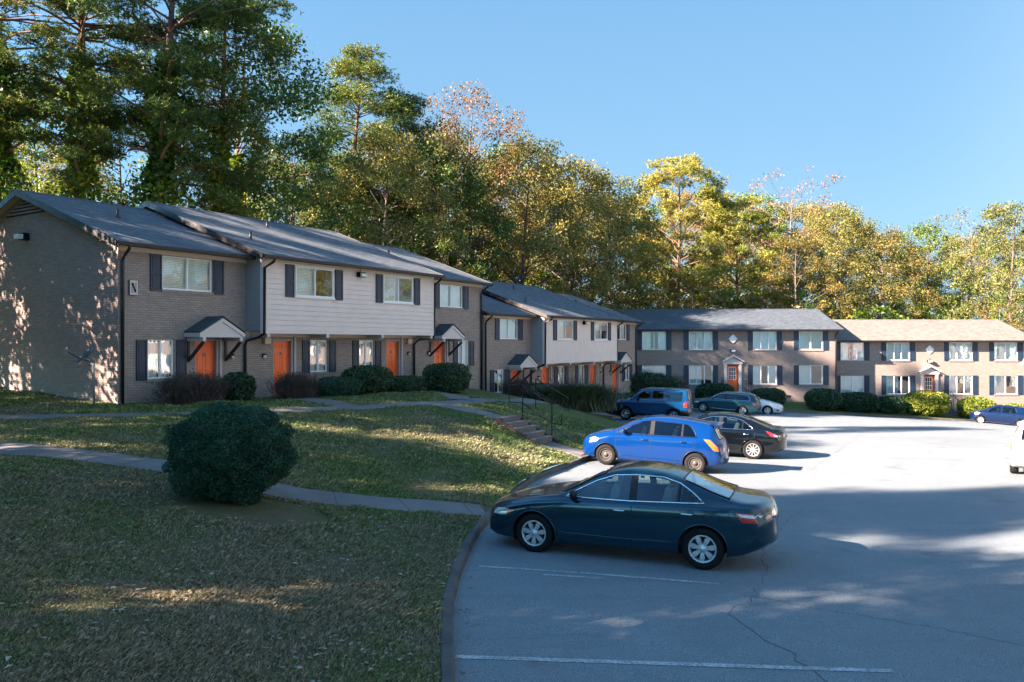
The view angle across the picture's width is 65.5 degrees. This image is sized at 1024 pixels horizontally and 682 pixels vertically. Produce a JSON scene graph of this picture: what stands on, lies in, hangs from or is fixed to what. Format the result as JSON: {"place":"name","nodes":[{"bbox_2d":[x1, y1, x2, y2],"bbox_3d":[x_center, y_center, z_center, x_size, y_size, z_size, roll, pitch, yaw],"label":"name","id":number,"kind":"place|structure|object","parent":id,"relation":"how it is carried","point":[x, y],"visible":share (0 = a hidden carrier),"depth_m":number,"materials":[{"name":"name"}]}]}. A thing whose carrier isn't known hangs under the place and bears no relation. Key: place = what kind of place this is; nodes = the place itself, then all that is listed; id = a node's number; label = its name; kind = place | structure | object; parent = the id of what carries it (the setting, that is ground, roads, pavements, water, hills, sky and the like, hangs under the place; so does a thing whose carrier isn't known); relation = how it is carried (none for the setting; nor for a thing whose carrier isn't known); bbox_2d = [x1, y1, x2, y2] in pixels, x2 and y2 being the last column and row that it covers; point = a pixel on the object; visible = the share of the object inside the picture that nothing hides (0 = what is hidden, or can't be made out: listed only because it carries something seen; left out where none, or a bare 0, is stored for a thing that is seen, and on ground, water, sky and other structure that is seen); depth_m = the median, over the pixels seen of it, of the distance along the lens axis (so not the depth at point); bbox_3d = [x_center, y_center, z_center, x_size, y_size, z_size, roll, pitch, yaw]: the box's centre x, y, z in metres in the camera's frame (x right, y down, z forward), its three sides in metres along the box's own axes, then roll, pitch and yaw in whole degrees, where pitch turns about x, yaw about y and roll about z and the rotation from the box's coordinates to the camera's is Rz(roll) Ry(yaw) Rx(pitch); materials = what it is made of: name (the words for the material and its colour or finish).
{"place":"outdoors","nodes":[
{"label":"outdoors","id":0,"kind":"place"},
{"bbox_2d":[0,442,485,516],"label":"path","id":1,"kind":"structure","parent":0,"point":[280,490],"depth_m":15.21,"materials":[{"name":"concrete"}]},
{"bbox_2d":[0,398,619,419],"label":"path","id":2,"kind":"structure","parent":0,"point":[277,410],"depth_m":24.53,"materials":[{"name":"concrete"}]},
{"bbox_2d":[0,387,971,681],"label":"lawn","id":3,"kind":"structure","parent":0,"point":[270,512],"depth_m":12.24,"materials":[{"name":"plant"}]},
{"bbox_2d":[0,0,121,201],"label":"pine tree","id":4,"kind":"object","parent":3,"relation":"on","point":[9,95],"visible":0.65,"depth_m":40.00,"materials":[{"name":"green plant"}]},
{"bbox_2d":[7,79,137,206],"bbox_3d":[-28.552,-7.092,47.833,10.483,18.176,10.878,0,0,-10],"label":"tree","id":5,"kind":"object","parent":3,"relation":"on","point":[27,166],"visible":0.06,"depth_m":47.32,"materials":[{"name":"green plant"}]},
{"bbox_2d":[0,0,205,203],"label":"pine tree","id":6,"kind":"object","parent":3,"relation":"on","point":[79,153],"visible":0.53,"depth_m":41.28,"materials":[{"name":"green plant"}]},
{"bbox_2d":[59,0,303,208],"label":"pine tree","id":7,"kind":"object","parent":3,"relation":"on","point":[161,130],"visible":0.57,"depth_m":42.42,"materials":[{"name":"green plant"}]},
{"bbox_2d":[143,368,236,404],"bbox_3d":[-10.246,1.470,25.431,1.623,1.180,3.335,0,0,32],"label":"bare shrub","id":8,"kind":"object","parent":3,"relation":"on","point":[207,387],"visible":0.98,"depth_m":25.11,"materials":[{"name":"brown plant"}]},
{"bbox_2d":[124,0,299,219],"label":"pine tree","id":9,"kind":"object","parent":3,"relation":"on","point":[218,186],"visible":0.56,"depth_m":44.56,"materials":[{"name":"green plant"}]},
{"bbox_2d":[95,0,364,234],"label":"tree","id":10,"kind":"object","parent":3,"relation":"on","point":[290,97],"visible":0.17,"depth_m":48.38,"materials":[{"name":"green plant"}]},
{"bbox_2d":[160,399,301,506],"bbox_3d":[-4.689,1.874,13.245,2.330,1.853,2.191,0,0,0],"label":"round bush","id":11,"kind":"object","parent":3,"relation":"on","point":[220,451],"visible":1,"depth_m":12.65,"materials":[{"name":"green plant"}]},
{"bbox_2d":[222,371,256,400],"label":"clipped shrub","id":12,"kind":"object","parent":3,"relation":"on","point":[244,388],"visible":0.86,"depth_m":26.47,"materials":[{"name":"green plant"}]},
{"bbox_2d":[0,189,493,403],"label":"townhouse","id":13,"kind":"structure","parent":3,"relation":"on","point":[143,296],"depth_m":28.11,"materials":[{"name":"brick"}]},
{"bbox_2d":[146,339,172,381],"bbox_3d":[-11.770,0.685,26.115,0.935,1.680,1.160,0,0,32],"label":"window","id":14,"kind":"structure","parent":13,"relation":"in","point":[160,351],"depth_m":26.09,"materials":[{"name":"clear glass"}]},
{"bbox_2d":[161,255,213,294],"bbox_3d":[-11.237,-2.139,26.973,0.935,1.510,2.130,0,0,32],"label":"window","id":15,"kind":"structure","parent":13,"relation":"in","point":[189,275],"depth_m":26.78,"materials":[{"name":"white glass"}]},
{"bbox_2d":[196,341,213,393],"bbox_3d":[-10.620,1.012,27.427,0.057,2.030,0.810,0,0,32],"label":"door","id":16,"kind":"structure","parent":13,"relation":"in","point":[205,356],"depth_m":27.47,"materials":[{"name":"orange paint"}]},
{"bbox_2d":[274,341,288,394],"bbox_3d":[-8.796,1.018,30.276,0.119,2.030,0.840,0,0,32],"label":"door","id":17,"kind":"structure","parent":13,"relation":"in","point":[281,348],"depth_m":30.32,"materials":[{"name":"orange paint"}]},
{"bbox_2d":[295,264,334,299],"bbox_3d":[-7.903,-2.131,30.680,0.960,1.510,2.160,0,0,32],"label":"window","id":18,"kind":"structure","parent":13,"relation":"in","point":[312,282],"depth_m":30.45,"materials":[{"name":"glass"}]},
{"bbox_2d":[309,340,328,374],"bbox_3d":[-8.073,0.697,32.009,0.935,1.680,1.160,0,0,32],"label":"window","id":19,"kind":"structure","parent":13,"relation":"in","point":[318,348],"depth_m":31.86,"materials":[{"name":"white glass"}]},
{"bbox_2d":[383,274,413,304],"bbox_3d":[-5.307,-2.122,34.827,0.960,1.510,2.140,0,0,32],"label":"window","id":20,"kind":"structure","parent":13,"relation":"in","point":[396,289],"depth_m":34.59,"materials":[{"name":"white glass"}]},
{"bbox_2d":[439,284,463,309],"bbox_3d":[-3.351,-2.112,39.546,0.935,1.510,2.140,0,0,32],"label":"window","id":21,"kind":"structure","parent":13,"relation":"in","point":[450,295],"depth_m":39.61,"materials":[{"name":"white glass"}]},
{"bbox_2d":[0,395,581,681],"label":"fallen leaves","id":22,"kind":"object","parent":3,"relation":"on","point":[297,657],"visible":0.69,"depth_m":9.87,"materials":[{"name":"brown plant"}]},
{"bbox_2d":[248,159,340,230],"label":"tree","id":23,"kind":"object","parent":3,"relation":"on","point":[303,213],"visible":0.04,"depth_m":58.04,"materials":[{"name":"green plant"}]},
{"bbox_2d":[263,371,326,399],"bbox_3d":[-7.790,1.581,28.571,1.586,1.120,2.506,0,0,32],"label":"bare shrub","id":24,"kind":"object","parent":3,"relation":"on","point":[286,385],"visible":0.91,"depth_m":28.29,"materials":[{"name":"brown plant"}]},
{"bbox_2d":[234,129,373,238],"bbox_3d":[-13.877,-5.316,50.650,10.455,15.772,9.636,0,0,-37],"label":"tree","id":25,"kind":"object","parent":3,"relation":"on","point":[296,191],"visible":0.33,"depth_m":48.91,"materials":[{"name":"green plant"}]},
{"bbox_2d":[313,376,362,395],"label":"clipped shrub","id":26,"kind":"object","parent":3,"relation":"on","point":[341,386],"visible":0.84,"depth_m":29.71,"materials":[{"name":"green plant"}]},
{"bbox_2d":[287,41,423,245],"bbox_3d":[-12.057,-9.777,59.896,10.256,25.578,10.143,0,0,-35],"label":"pine tree","id":27,"kind":"object","parent":3,"relation":"on","point":[371,69],"visible":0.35,"depth_m":59.23,"materials":[{"name":"green plant"}]},
{"bbox_2d":[340,365,395,393],"bbox_3d":[-5.804,1.573,31.969,1.659,1.315,2.547,0,0,32],"label":"clipped shrub","id":28,"kind":"object","parent":3,"relation":"on","point":[374,378],"visible":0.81,"depth_m":31.44,"materials":[{"name":"green plant"}]},
{"bbox_2d":[303,122,483,276],"bbox_3d":[-9.056,-5.936,56.263,12.604,18.005,12.612,0,0,44],"label":"tree","id":29,"kind":"object","parent":3,"relation":"on","point":[413,196],"visible":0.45,"depth_m":54.45,"materials":[{"name":"green plant"}]},
{"bbox_2d":[346,82,456,254],"bbox_3d":[-8.804,-8.374,62.418,9.195,23.186,9.297,0,0,-19],"label":"pine tree","id":30,"kind":"object","parent":3,"relation":"on","point":[415,127],"visible":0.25,"depth_m":61.26,"materials":[{"name":"green plant"}]},
{"bbox_2d":[385,375,426,391],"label":"clipped shrub","id":31,"kind":"object","parent":3,"relation":"on","point":[407,383],"visible":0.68,"depth_m":33.45,"materials":[{"name":"green plant"}]},
{"bbox_2d":[364,136,506,281],"bbox_3d":[-6.486,-6.059,62.148,11.564,18.926,12.546,0,0,-41],"label":"tree","id":32,"kind":"object","parent":3,"relation":"on","point":[448,166],"visible":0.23,"depth_m":60.19,"materials":[{"name":"green plant"}]},
{"bbox_2d":[420,362,472,393],"bbox_3d":[-2.937,1.673,35.817,1.921,1.500,2.371,0,0,32],"label":"clipped shrub","id":33,"kind":"object","parent":3,"relation":"on","point":[448,377],"visible":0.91,"depth_m":35.16,"materials":[{"name":"green plant"}]},
{"bbox_2d":[381,117,521,282],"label":"tree","id":34,"kind":"object","parent":3,"relation":"on","point":[462,145],"visible":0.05,"depth_m":78.43,"materials":[{"name":"green plant"}]},
{"bbox_2d":[391,164,520,281],"bbox_3d":[-4.540,-5.134,62.710,10.600,17.349,11.500,0,0,0],"label":"tree","id":35,"kind":"object","parent":3,"relation":"on","point":[506,229],"visible":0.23,"depth_m":61.30,"materials":[{"name":"green plant"}]},
{"bbox_2d":[388,79,545,282],"bbox_3d":[-3.608,-8.756,66.255,12.739,25.039,14.398,0,0,9],"label":"tree","id":36,"kind":"object","parent":3,"relation":"on","point":[469,151],"visible":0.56,"depth_m":64.33,"materials":[{"name":"brown plant"}]},
{"bbox_2d":[495,377,534,396],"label":"bare shrub","id":37,"kind":"object","parent":3,"relation":"on","point":[516,390],"visible":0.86,"depth_m":41.03,"materials":[{"name":"brown plant"}]},
{"bbox_2d":[493,415,558,444],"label":"garden steps","id":38,"kind":"structure","parent":3,"relation":"on","point":[523,428],"depth_m":25.91,"materials":[{"name":"concrete"}]},
{"bbox_2d":[465,160,590,286],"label":"tree","id":39,"kind":"object","parent":3,"relation":"on","point":[519,194],"visible":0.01,"depth_m":86.33,"materials":[{"name":"green plant"}]},
{"bbox_2d":[453,129,622,301],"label":"tree","id":40,"kind":"object","parent":3,"relation":"on","point":[545,170],"visible":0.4,"depth_m":66.07,"materials":[{"name":"green plant"}]},
{"bbox_2d":[480,280,643,393],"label":"townhouse","id":41,"kind":"structure","parent":3,"relation":"on","point":[532,333],"depth_m":47.94,"materials":[{"name":"paint"}]},
{"bbox_2d":[499,319,518,340],"bbox_3d":[-0.533,-0.558,44.038,0.935,1.510,2.130,0,0,32],"label":"window","id":42,"kind":"structure","parent":41,"relation":"in","point":[508,327],"depth_m":43.91,"materials":[{"name":"white glass"}]},
{"bbox_2d":[506,182,628,308],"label":"tree","id":43,"kind":"object","parent":3,"relation":"on","point":[566,250],"visible":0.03,"depth_m":84.38,"materials":[{"name":"green plant"}]},
{"bbox_2d":[483,152,652,311],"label":"tree","id":44,"kind":"object","parent":3,"relation":"on","point":[595,177],"visible":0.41,"depth_m":70.33,"materials":[{"name":"green plant"}]},
{"bbox_2d":[515,373,631,412],"bbox_3d":[3.148,2.606,41.377,6.394,1.926,8.120,0,0,32],"label":"arching shrub","id":45,"kind":"object","parent":3,"relation":"on","point":[588,398],"visible":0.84,"depth_m":39.82,"materials":[{"name":"green plant"}]},
{"bbox_2d":[547,169,673,308],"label":"tree","id":46,"kind":"object","parent":3,"relation":"on","point":[641,293],"visible":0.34,"depth_m":74.70,"materials":[{"name":"green plant"}]},
{"bbox_2d":[573,196,682,308],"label":"tree","id":47,"kind":"object","parent":3,"relation":"on","point":[654,238],"visible":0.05,"depth_m":90.09,"materials":[{"name":"green plant"}]},
{"bbox_2d":[630,372,680,392],"bbox_3d":[10.006,3.411,58.601,4.818,2.381,2.486,0,0,0],"label":"clipped shrub","id":48,"kind":"object","parent":3,"relation":"on","point":[641,380],"visible":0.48,"depth_m":57.83,"materials":[{"name":"green plant"}]},
{"bbox_2d":[611,153,758,308],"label":"pine tree","id":49,"kind":"object","parent":3,"relation":"on","point":[689,166],"visible":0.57,"depth_m":82.08,"materials":[{"name":"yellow plant"}]},
{"bbox_2d":[659,281,732,308],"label":"understorey tree","id":50,"kind":"object","parent":3,"relation":"on","point":[704,288],"visible":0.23,"depth_m":74.49,"materials":[{"name":"green plant"}]},
{"bbox_2d":[642,187,758,308],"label":"tree","id":51,"kind":"object","parent":3,"relation":"on","point":[686,196],"visible":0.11,"depth_m":102.00,"materials":[{"name":"green plant"}]},
{"bbox_2d":[694,382,734,398],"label":"clipped shrub","id":52,"kind":"object","parent":3,"relation":"on","point":[703,390],"visible":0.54,"depth_m":60.58,"materials":[{"name":"green plant"}]},
{"bbox_2d":[613,309,844,401],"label":"apartment block","id":53,"kind":"structure","parent":3,"relation":"on","point":[791,354],"depth_m":64.00,"materials":[{"name":"grey brick"}]},
{"bbox_2d":[642,332,665,349],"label":"window","id":54,"kind":"structure","parent":53,"relation":"in","point":[650,340],"depth_m":64.17,"materials":[{"name":"glass"}]},
{"bbox_2d":[689,365,711,383],"bbox_3d":[15.170,2.825,64.464,2.100,1.920,0.860,0,0,0],"label":"window","id":55,"kind":"structure","parent":53,"relation":"in","point":[698,374],"depth_m":64.17,"materials":[{"name":"clear glass"}]},
{"bbox_2d":[689,332,711,349],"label":"window","id":56,"kind":"structure","parent":53,"relation":"in","point":[697,340],"depth_m":64.17,"materials":[{"name":"glass"}]},
{"bbox_2d":[753,365,775,383],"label":"window","id":57,"kind":"structure","parent":53,"relation":"in","point":[762,374],"depth_m":64.17,"materials":[{"name":"clear glass"}]},
{"bbox_2d":[753,332,775,349],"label":"window","id":58,"kind":"structure","parent":53,"relation":"in","point":[761,340],"depth_m":64.17,"materials":[{"name":"glass"}]},
{"bbox_2d":[799,365,821,383],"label":"window","id":59,"kind":"structure","parent":53,"relation":"in","point":[808,374],"depth_m":64.17,"materials":[{"name":"glass"}]},
{"bbox_2d":[799,332,821,349],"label":"window","id":60,"kind":"structure","parent":53,"relation":"in","point":[807,340],"depth_m":64.17,"materials":[{"name":"glass"}]},
{"bbox_2d":[680,197,787,308],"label":"tree","id":61,"kind":"object","parent":3,"relation":"on","point":[761,242],"visible":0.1,"depth_m":109.72,"materials":[{"name":"green plant"}]},
{"bbox_2d":[680,194,801,308],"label":"pine tree","id":62,"kind":"object","parent":3,"relation":"on","point":[751,215],"visible":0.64,"depth_m":82.40,"materials":[{"name":"green plant"}]},
{"bbox_2d":[710,187,814,308],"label":"tree","id":63,"kind":"object","parent":3,"relation":"on","point":[768,209],"visible":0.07,"depth_m":113.81,"materials":[{"name":"green plant"}]},
{"bbox_2d":[750,387,786,404],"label":"clipped shrub","id":64,"kind":"object","parent":3,"relation":"on","point":[774,394],"visible":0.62,"depth_m":60.90,"materials":[{"name":"green plant"}]},
{"bbox_2d":[733,199,850,307],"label":"tree","id":65,"kind":"object","parent":3,"relation":"on","point":[799,210],"visible":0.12,"depth_m":115.50,"materials":[{"name":"green plant"}]},
{"bbox_2d":[743,166,845,308],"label":"tree","id":66,"kind":"object","parent":3,"relation":"on","point":[792,198],"visible":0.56,"depth_m":91.47,"materials":[{"name":"brown plant"}]},
{"bbox_2d":[742,233,855,314],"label":"tree","id":67,"kind":"object","parent":3,"relation":"on","point":[771,276],"visible":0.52,"depth_m":78.87,"materials":[{"name":"green plant"}]},
{"bbox_2d":[761,286,857,318],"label":"understorey tree","id":68,"kind":"object","parent":3,"relation":"on","point":[803,293],"visible":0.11,"depth_m":81.89,"materials":[{"name":"green plant"}]},
{"bbox_2d":[803,388,843,409],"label":"clipped shrub","id":69,"kind":"object","parent":3,"relation":"on","point":[820,399],"visible":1,"depth_m":59.72,"materials":[{"name":"green plant"}]},
{"bbox_2d":[767,199,893,316],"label":"tree","id":70,"kind":"object","parent":3,"relation":"on","point":[818,208],"visible":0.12,"depth_m":109.59,"materials":[{"name":"green plant"}]},
{"bbox_2d":[780,203,897,318],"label":"tree","id":71,"kind":"object","parent":3,"relation":"on","point":[847,220],"visible":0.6,"depth_m":86.44,"materials":[{"name":"green plant"}]},
{"bbox_2d":[837,391,880,411],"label":"clipped shrub","id":72,"kind":"object","parent":3,"relation":"on","point":[854,401],"visible":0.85,"depth_m":59.92,"materials":[{"name":"green plant"}]},
{"bbox_2d":[807,217,925,318],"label":"tree","id":73,"kind":"object","parent":3,"relation":"on","point":[868,223],"visible":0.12,"depth_m":108.09,"materials":[{"name":"green plant"}]},
{"bbox_2d":[824,225,950,318],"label":"tree","id":74,"kind":"object","parent":3,"relation":"on","point":[894,237],"visible":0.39,"depth_m":86.98,"materials":[{"name":"green plant"}]},
{"bbox_2d":[876,395,907,413],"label":"clipped shrub","id":75,"kind":"object","parent":3,"relation":"on","point":[893,404],"visible":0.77,"depth_m":60.43,"materials":[{"name":"green plant"}]},
{"bbox_2d":[841,231,952,318],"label":"tree","id":76,"kind":"object","parent":3,"relation":"on","point":[907,244],"visible":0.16,"depth_m":104.94,"materials":[{"name":"green plant"}]},
{"bbox_2d":[900,390,950,415],"bbox_3d":[32.033,4.825,61.582,3.743,2.080,2.936,0,0,0],"label":"clipped shrub","id":77,"kind":"object","parent":3,"relation":"on","point":[926,403],"visible":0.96,"depth_m":60.69,"materials":[{"name":"green plant"}]},
{"bbox_2d":[832,319,1023,416],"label":"apartment block","id":78,"kind":"structure","parent":3,"relation":"on","point":[956,360],"depth_m":65.40,"materials":[{"name":"beige brick"}]},
{"bbox_2d":[841,376,863,392],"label":"window","id":79,"kind":"structure","parent":78,"relation":"in","point":[848,383],"depth_m":65.57,"materials":[{"name":"clear glass"}]},
{"bbox_2d":[841,343,863,359],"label":"window","id":80,"kind":"structure","parent":78,"relation":"in","point":[849,351],"depth_m":65.57,"materials":[{"name":"glass"}]},
{"bbox_2d":[886,343,908,359],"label":"window","id":81,"kind":"structure","parent":78,"relation":"in","point":[894,351],"depth_m":65.57,"materials":[{"name":"clear glass"}]},
{"bbox_2d":[887,376,908,393],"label":"window","id":82,"kind":"structure","parent":78,"relation":"in","point":[895,384],"depth_m":65.57,"materials":[{"name":"clear glass"}]},
{"bbox_2d":[949,376,971,393],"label":"window","id":83,"kind":"structure","parent":78,"relation":"in","point":[957,384],"depth_m":65.57,"materials":[{"name":"clear glass"}]},
{"bbox_2d":[949,343,971,359],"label":"window","id":84,"kind":"structure","parent":78,"relation":"in","point":[957,351],"depth_m":65.57,"materials":[{"name":"glass"}]},
{"bbox_2d":[994,376,1016,393],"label":"window","id":85,"kind":"structure","parent":78,"relation":"in","point":[1002,384],"depth_m":65.57,"materials":[{"name":"glass"}]},
{"bbox_2d":[994,343,1016,359],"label":"window","id":86,"kind":"structure","parent":78,"relation":"in","point":[1002,351],"depth_m":65.57,"materials":[{"name":"glass"}]},
{"bbox_2d":[877,219,986,318],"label":"tree","id":87,"kind":"object","parent":3,"relation":"on","point":[919,232],"visible":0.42,"depth_m":90.73,"materials":[{"name":"green plant"}]},
{"bbox_2d":[921,207,1016,318],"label":"tree","id":88,"kind":"object","parent":3,"relation":"on","point":[970,250],"visible":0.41,"depth_m":91.86,"materials":[{"name":"green plant"}]},
{"bbox_2d":[919,233,1020,319],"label":"tree","id":89,"kind":"object","parent":3,"relation":"on","point":[961,249],"visible":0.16,"depth_m":113.26,"materials":[{"name":"green plant"}]},
{"bbox_2d":[956,396,995,417],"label":"clipped shrub","id":90,"kind":"object","parent":3,"relation":"on","point":[966,406],"visible":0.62,"depth_m":61.21,"materials":[{"name":"green plant"}]},
{"bbox_2d":[942,200,1023,330],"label":"tree","id":91,"kind":"object","parent":3,"relation":"on","point":[986,244],"visible":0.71,"depth_m":80.04,"materials":[{"name":"green plant"}]},
{"bbox_2d":[949,241,1023,330],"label":"tree","id":92,"kind":"object","parent":3,"relation":"on","point":[999,299],"visible":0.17,"depth_m":105.39,"materials":[{"name":"green plant"}]},
{"bbox_2d":[0,0,1023,479],"label":"sky","id":93,"kind":"structure","parent":0,"point":[919,104],"materials":[{"name":"blue"}]},
{"bbox_2d":[453,411,1023,681],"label":"parking lot","id":94,"kind":"structure","parent":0,"point":[860,509],"depth_m":11.11,"materials":[{"name":"grey asphalt"}]},
{"bbox_2d":[490,460,778,569],"bbox_3d":[1.919,2.702,13.088,4.670,1.410,2.034,0,0,22],"label":"sedan","id":95,"kind":"object","parent":94,"relation":"on","point":[698,519],"visible":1,"depth_m":12.31,"materials":[{"name":"teal metal"}]},
{"bbox_2d":[612,387,692,419],"bbox_3d":[7.696,3.419,43.583,4.324,1.785,2.129,1,0,20],"label":"boxy suv","id":96,"kind":"object","parent":94,"relation":"on","point":[648,401],"visible":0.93,"depth_m":42.71,"materials":[{"name":"blue metal"}]},
{"bbox_2d":[583,415,728,471],"bbox_3d":[4.291,2.971,23.895,4.310,1.529,1.991,3,1,20],"label":"hatchback","id":97,"kind":"object","parent":94,"relation":"on","point":[695,443],"visible":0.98,"depth_m":23.08,"materials":[{"name":"blue metal"}]},
{"bbox_2d":[454,655,894,672],"bbox_3d":[1.630,3.325,8.213,4.472,0.022,0.095,0,0,4],"label":"stall line","id":98,"kind":"object","parent":94,"relation":"on","point":[678,663],"visible":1,"depth_m":8.21,"materials":[{"name":"white paint"}]},
{"bbox_2d":[440,409,1006,681],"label":"kerb","id":99,"kind":"structure","parent":94,"relation":"on","point":[447,630],"depth_m":11.68,"materials":[{"name":"concrete"}]},
{"bbox_2d":[693,391,761,414],"bbox_3d":[14.576,4.147,54.140,4.560,1.489,2.038,4,1,24],"label":"estate car","id":100,"kind":"object","parent":94,"relation":"on","point":[744,403],"visible":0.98,"depth_m":53.27,"materials":[{"name":"teal metal"}]},
{"bbox_2d":[697,411,786,458],"bbox_3d":[7.172,3.219,28.116,4.814,1.463,2.106,3,1,21],"label":"sedan","id":101,"kind":"object","parent":94,"relation":"on","point":[750,437],"visible":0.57,"depth_m":26.94,"materials":[{"name":"black metal"}]},
{"bbox_2d":[969,404,1023,425],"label":"car","id":102,"kind":"object","parent":94,"relation":"on","point":[1004,413],"visible":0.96,"depth_m":58.09,"materials":[{"name":"blue metal"}]},
{"bbox_2d":[1006,420,1023,473],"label":"white car","id":103,"kind":"object","parent":94,"relation":"on","point":[1016,448],"visible":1,"depth_m":22.76,"materials":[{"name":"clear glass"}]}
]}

